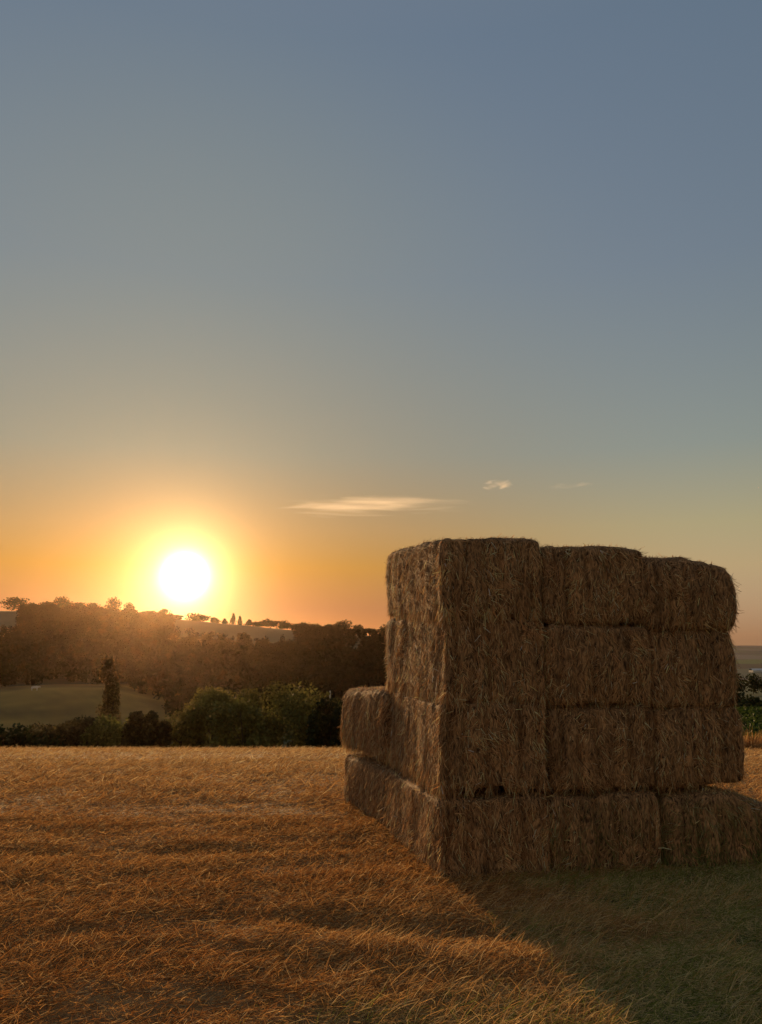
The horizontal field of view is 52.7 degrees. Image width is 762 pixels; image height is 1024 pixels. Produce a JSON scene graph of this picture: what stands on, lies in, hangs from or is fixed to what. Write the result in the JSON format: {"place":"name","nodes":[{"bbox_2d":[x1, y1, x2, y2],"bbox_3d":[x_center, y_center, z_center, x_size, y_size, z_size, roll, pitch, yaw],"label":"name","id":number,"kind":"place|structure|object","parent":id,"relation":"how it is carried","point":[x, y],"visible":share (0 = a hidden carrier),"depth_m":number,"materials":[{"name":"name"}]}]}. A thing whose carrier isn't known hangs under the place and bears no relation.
{"place":"outdoors","nodes":[
{"label":"outdoors","id":0,"kind":"place"},
{"bbox_2d":[0,611,761,1023],"bbox_3d":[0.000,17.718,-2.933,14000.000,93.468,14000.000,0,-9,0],"label":"ground","id":1,"kind":"structure","parent":0,"point":[56,701],"depth_m":5.49,"materials":[{"name":"brown plant"}]},
{"bbox_2d":[0,596,29,610],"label":"ridge tree","id":2,"kind":"object","parent":1,"relation":"on","point":[14,602],"visible":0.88,"depth_m":685.81,"materials":[{"name":"green plant"}]},
{"bbox_2d":[0,722,31,748],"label":"bush","id":3,"kind":"object","parent":1,"relation":"on","point":[13,739],"visible":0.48,"depth_m":77.37,"materials":[{"name":"green plant"}]},
{"bbox_2d":[10,732,69,748],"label":"bush","id":4,"kind":"object","parent":1,"relation":"on","point":[35,741],"visible":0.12,"depth_m":78.93,"materials":[{"name":"green plant"}]},
{"bbox_2d":[24,721,91,747],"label":"bush","id":5,"kind":"object","parent":1,"relation":"on","point":[72,732],"visible":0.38,"depth_m":81.64,"materials":[{"name":"green plant"}]},
{"bbox_2d":[52,596,72,607],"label":"ridge tree","id":6,"kind":"object","parent":1,"relation":"on","point":[65,602],"visible":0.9,"depth_m":690.15,"materials":[{"name":"green plant"}]},
{"bbox_2d":[72,602,86,607],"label":"ridge tree","id":7,"kind":"object","parent":1,"relation":"on","point":[79,604],"visible":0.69,"depth_m":693.66,"materials":[{"name":"green plant"}]},
{"bbox_2d":[64,714,109,747],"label":"bush","id":8,"kind":"object","parent":1,"relation":"on","point":[85,720],"visible":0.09,"depth_m":86.56,"materials":[{"name":"green plant"}]},
{"bbox_2d":[87,602,100,609],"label":"ridge tree","id":9,"kind":"object","parent":1,"relation":"on","point":[93,604],"visible":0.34,"depth_m":685.29,"materials":[{"name":"green plant"}]},
{"bbox_2d":[79,714,127,747],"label":"bush","id":10,"kind":"object","parent":1,"relation":"on","point":[106,734],"visible":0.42,"depth_m":79.42,"materials":[{"name":"green plant"}]},
{"bbox_2d":[95,658,120,745],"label":"column tree","id":11,"kind":"object","parent":1,"relation":"on","point":[111,703],"visible":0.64,"depth_m":116.65,"materials":[{"name":"green plant"}]},
{"bbox_2d":[100,597,121,610],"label":"ridge tree","id":12,"kind":"object","parent":1,"relation":"on","point":[113,601],"visible":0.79,"depth_m":693.89,"materials":[{"name":"green plant"}]},
{"bbox_2d":[123,602,135,611],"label":"ridge tree","id":13,"kind":"object","parent":1,"relation":"on","point":[129,605],"visible":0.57,"depth_m":697.33,"materials":[{"name":"green plant"}]},
{"bbox_2d":[116,711,147,747],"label":"hedge tree","id":14,"kind":"object","parent":1,"relation":"on","point":[132,732],"visible":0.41,"depth_m":76.84,"materials":[{"name":"green plant"}]},
{"bbox_2d":[140,710,172,747],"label":"hedge tree","id":15,"kind":"object","parent":1,"relation":"on","point":[156,732],"visible":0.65,"depth_m":75.84,"materials":[{"name":"green plant"}]},
{"bbox_2d":[159,608,167,613],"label":"ridge tree","id":16,"kind":"object","parent":1,"relation":"on","point":[164,611],"visible":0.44,"depth_m":694.60,"materials":[{"name":"green plant"}]},
{"bbox_2d":[173,615,183,618],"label":"ridge tree","id":17,"kind":"object","parent":1,"relation":"on","point":[178,616],"visible":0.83,"depth_m":683.06,"materials":[{"name":"green plant"}]},
{"bbox_2d":[165,702,212,748],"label":"hedge tree","id":18,"kind":"object","parent":1,"relation":"on","point":[187,729],"visible":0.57,"depth_m":82.88,"materials":[{"name":"green plant"}]},
{"bbox_2d":[0,602,386,725],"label":"woodland","id":19,"kind":"object","parent":1,"relation":"on","point":[314,647],"visible":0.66,"depth_m":367.94,"materials":[{"name":"green plant"}]},
{"bbox_2d":[184,613,211,620],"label":"ridge tree","id":20,"kind":"object","parent":1,"relation":"on","point":[195,617],"visible":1,"depth_m":686.85,"materials":[{"name":"green plant"}]},
{"bbox_2d":[183,686,240,747],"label":"hedge tree","id":21,"kind":"object","parent":1,"relation":"on","point":[212,697],"visible":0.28,"depth_m":88.98,"materials":[{"name":"green plant"}]},
{"bbox_2d":[210,617,221,622],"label":"ridge tree","id":22,"kind":"object","parent":1,"relation":"on","point":[214,620],"visible":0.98,"depth_m":695.14,"materials":[{"name":"green plant"}]},
{"bbox_2d":[229,613,236,624],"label":"conifer","id":23,"kind":"object","parent":1,"relation":"on","point":[232,619],"visible":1,"depth_m":693.66,"materials":[{"name":"green plant"}]},
{"bbox_2d":[206,698,272,747],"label":"hedge tree","id":24,"kind":"object","parent":1,"relation":"on","point":[244,711],"visible":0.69,"depth_m":80.89,"materials":[{"name":"green plant"}]},
{"bbox_2d":[237,616,241,624],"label":"conifer","id":25,"kind":"object","parent":1,"relation":"on","point":[239,622],"visible":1,"depth_m":684.47,"materials":[{"name":"green plant"}]},
{"bbox_2d":[243,619,255,625],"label":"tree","id":26,"kind":"object","parent":1,"relation":"on","point":[249,622],"visible":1,"depth_m":689.83,"materials":[{"name":"green plant"}]},
{"bbox_2d":[252,621,264,626],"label":"ridge tree","id":27,"kind":"object","parent":1,"relation":"on","point":[259,624],"visible":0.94,"depth_m":694.29,"materials":[{"name":"green plant"}]},
{"bbox_2d":[225,688,298,747],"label":"hedge tree","id":28,"kind":"object","parent":1,"relation":"on","point":[274,728],"visible":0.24,"depth_m":90.59,"materials":[{"name":"green plant"}]},
{"bbox_2d":[262,618,278,627],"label":"ridge tree","id":29,"kind":"object","parent":1,"relation":"on","point":[267,622],"visible":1,"depth_m":684.60,"materials":[{"name":"green plant"}]},
{"bbox_2d":[276,620,290,628],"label":"ridge tree","id":30,"kind":"object","parent":1,"relation":"on","point":[282,624],"visible":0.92,"depth_m":688.62,"materials":[{"name":"green plant"}]},
{"bbox_2d":[256,681,318,747],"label":"hedge tree","id":31,"kind":"object","parent":1,"relation":"on","point":[276,695],"visible":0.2,"depth_m":92.33,"materials":[{"name":"green plant"}]},
{"bbox_2d":[286,622,309,629],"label":"ridge tree","id":32,"kind":"object","parent":1,"relation":"on","point":[302,623],"visible":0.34,"depth_m":683.02,"materials":[{"name":"green plant"}]},
{"bbox_2d":[282,689,341,748],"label":"hedge tree","id":33,"kind":"object","parent":1,"relation":"on","point":[300,728],"visible":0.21,"depth_m":87.29,"materials":[{"name":"green plant"}]},
{"bbox_2d":[304,706,342,748],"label":"bush","id":34,"kind":"object","parent":1,"relation":"on","point":[323,730],"visible":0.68,"depth_m":78.96,"materials":[{"name":"green plant"}]},
{"bbox_2d":[308,697,342,745],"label":"hedge tree","id":35,"kind":"object","parent":1,"relation":"on","point":[328,709],"visible":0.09,"depth_m":82.46,"materials":[{"name":"green plant"}]},
{"bbox_2d":[333,619,356,630],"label":"ridge tree","id":36,"kind":"object","parent":1,"relation":"on","point":[343,624],"visible":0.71,"depth_m":686.37,"materials":[{"name":"green plant"}]},
{"bbox_2d":[350,624,363,631],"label":"ridge tree","id":37,"kind":"object","parent":1,"relation":"on","point":[360,627],"visible":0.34,"depth_m":689.79,"materials":[{"name":"green plant"}]},
{"bbox_2d":[340,752,391,827],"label":"straw bale","id":38,"kind":"object","parent":1,"relation":"on","point":[365,781],"visible":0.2,"depth_m":8.72},
{"bbox_2d":[338,684,392,765],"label":"straw bale","id":39,"kind":"object","parent":38,"relation":"on","point":[366,723],"visible":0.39,"depth_m":8.75},
{"bbox_2d":[361,628,375,634],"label":"ridge tree","id":40,"kind":"object","parent":1,"relation":"on","point":[370,629],"visible":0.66,"depth_m":681.02,"materials":[{"name":"green plant"}]},
{"bbox_2d":[0,744,761,1023],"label":"straw stubble","id":41,"kind":"object","parent":1,"relation":"on","point":[31,861],"visible":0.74,"depth_m":5.17,"materials":[{"name":"plant"}]},
{"bbox_2d":[378,624,385,632],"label":"ridge tree","id":42,"kind":"object","parent":1,"relation":"on","point":[381,628],"visible":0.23,"depth_m":688.25,"materials":[{"name":"green plant"}]},
{"bbox_2d":[378,766,556,879],"bbox_3d":[0.704,2.869,7.044,1.098,0.961,2.188,2,-10,-12],"label":"straw bale","id":43,"kind":"object","parent":1,"relation":"on","point":[479,834],"visible":0.69,"depth_m":6.14},
{"bbox_2d":[385,690,553,802],"bbox_3d":[0.731,2.126,7.160,1.057,0.941,2.196,2,-10,-11],"label":"straw bale","id":44,"kind":"object","parent":43,"relation":"on","point":[440,749],"visible":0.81,"depth_m":6.23},
{"bbox_2d":[383,618,551,715],"bbox_3d":[0.716,1.425,7.411,1.028,0.943,2.508,2,-10,-12],"label":"straw bale","id":45,"kind":"object","parent":44,"relation":"on","point":[458,664],"visible":0.87,"depth_m":6.37},
{"bbox_2d":[383,533,546,629],"bbox_3d":[0.717,0.716,7.576,1.049,0.966,2.559,2,-10,-11],"label":"straw bale","id":46,"kind":"object","parent":45,"relation":"on","point":[492,579],"visible":1,"depth_m":6.46},
{"bbox_2d":[222,852,761,1023],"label":"grass","id":47,"kind":"structure","parent":1,"relation":"on","point":[691,881],"depth_m":4.66,"materials":[{"name":"plant"}]},
{"bbox_2d":[522,787,671,874],"bbox_3d":[1.658,2.885,7.232,1.124,0.948,2.201,2,-10,-11],"label":"straw bale","id":48,"kind":"object","parent":1,"relation":"on","point":[617,825],"visible":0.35,"depth_m":6.28},
{"bbox_2d":[541,703,660,797],"bbox_3d":[1.647,2.181,7.354,1.128,0.881,2.240,2,-10,-11],"label":"straw bale","id":49,"kind":"object","parent":48,"relation":"on","point":[588,748],"visible":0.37,"depth_m":6.38},
{"bbox_2d":[530,622,657,713],"bbox_3d":[1.657,1.466,7.463,1.134,0.851,2.216,2,-10,-12],"label":"straw bale","id":50,"kind":"object","parent":49,"relation":"on","point":[607,665],"visible":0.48,"depth_m":6.48},
{"bbox_2d":[540,543,653,629],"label":"straw bale","id":51,"kind":"object","parent":50,"relation":"on","point":[594,585],"visible":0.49,"depth_m":6.60},
{"bbox_2d":[636,784,761,868],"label":"straw bale","id":52,"kind":"object","parent":1,"relation":"on","point":[711,822],"visible":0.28,"depth_m":6.40},
{"bbox_2d":[642,706,748,795],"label":"straw bale","id":53,"kind":"object","parent":52,"relation":"on","point":[696,747],"visible":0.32,"depth_m":6.54},
{"bbox_2d":[644,630,742,713],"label":"straw bale","id":54,"kind":"object","parent":53,"relation":"on","point":[697,669],"visible":0.38,"depth_m":6.66},
{"bbox_2d":[621,553,743,636],"bbox_3d":[2.540,0.871,7.733,1.028,0.870,2.246,2,-10,-11],"label":"straw bale","id":55,"kind":"object","parent":54,"relation":"on","point":[689,595],"visible":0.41,"depth_m":6.72},
{"bbox_2d":[733,690,748,706],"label":"slope tree","id":56,"kind":"object","parent":1,"relation":"on","point":[742,699],"visible":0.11,"depth_m":144.26,"materials":[{"name":"green plant"}]},
{"bbox_2d":[735,673,748,694],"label":"plain tree","id":57,"kind":"object","parent":1,"relation":"on","point":[741,688],"visible":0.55,"depth_m":407.25,"materials":[{"name":"green plant"}]},
{"bbox_2d":[734,701,750,706],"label":"slope tree","id":58,"kind":"object","parent":1,"relation":"on","point":[743,703],"visible":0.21,"depth_m":126.25,"materials":[{"name":"green plant"}]},
{"bbox_2d":[736,705,761,739],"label":"crop plants","id":59,"kind":"object","parent":1,"relation":"on","point":[748,714],"visible":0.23,"depth_m":70.56,"materials":[{"name":"green plant"}]},
{"bbox_2d":[742,694,761,705],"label":"slope tree","id":60,"kind":"object","parent":1,"relation":"on","point":[752,701],"visible":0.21,"depth_m":150.81,"materials":[{"name":"green plant"}]},
{"bbox_2d":[743,725,761,749],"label":"weed clump","id":61,"kind":"object","parent":1,"relation":"on","point":[750,742],"visible":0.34,"depth_m":22.48,"materials":[{"name":"plant"}]},
{"bbox_2d":[744,673,761,693],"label":"plain tree","id":62,"kind":"object","parent":1,"relation":"on","point":[753,681],"visible":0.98,"depth_m":418.01,"materials":[{"name":"green plant"}]},
{"bbox_2d":[0,0,761,645],"label":"sky","id":63,"kind":"structure","parent":0,"point":[295,296],"materials":[{"name":"blue"}]},
{"bbox_2d":[749,668,761,671],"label":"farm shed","id":64,"kind":"structure","parent":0,"point":[755,670],"depth_m":1463.77,"materials":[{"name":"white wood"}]}
]}

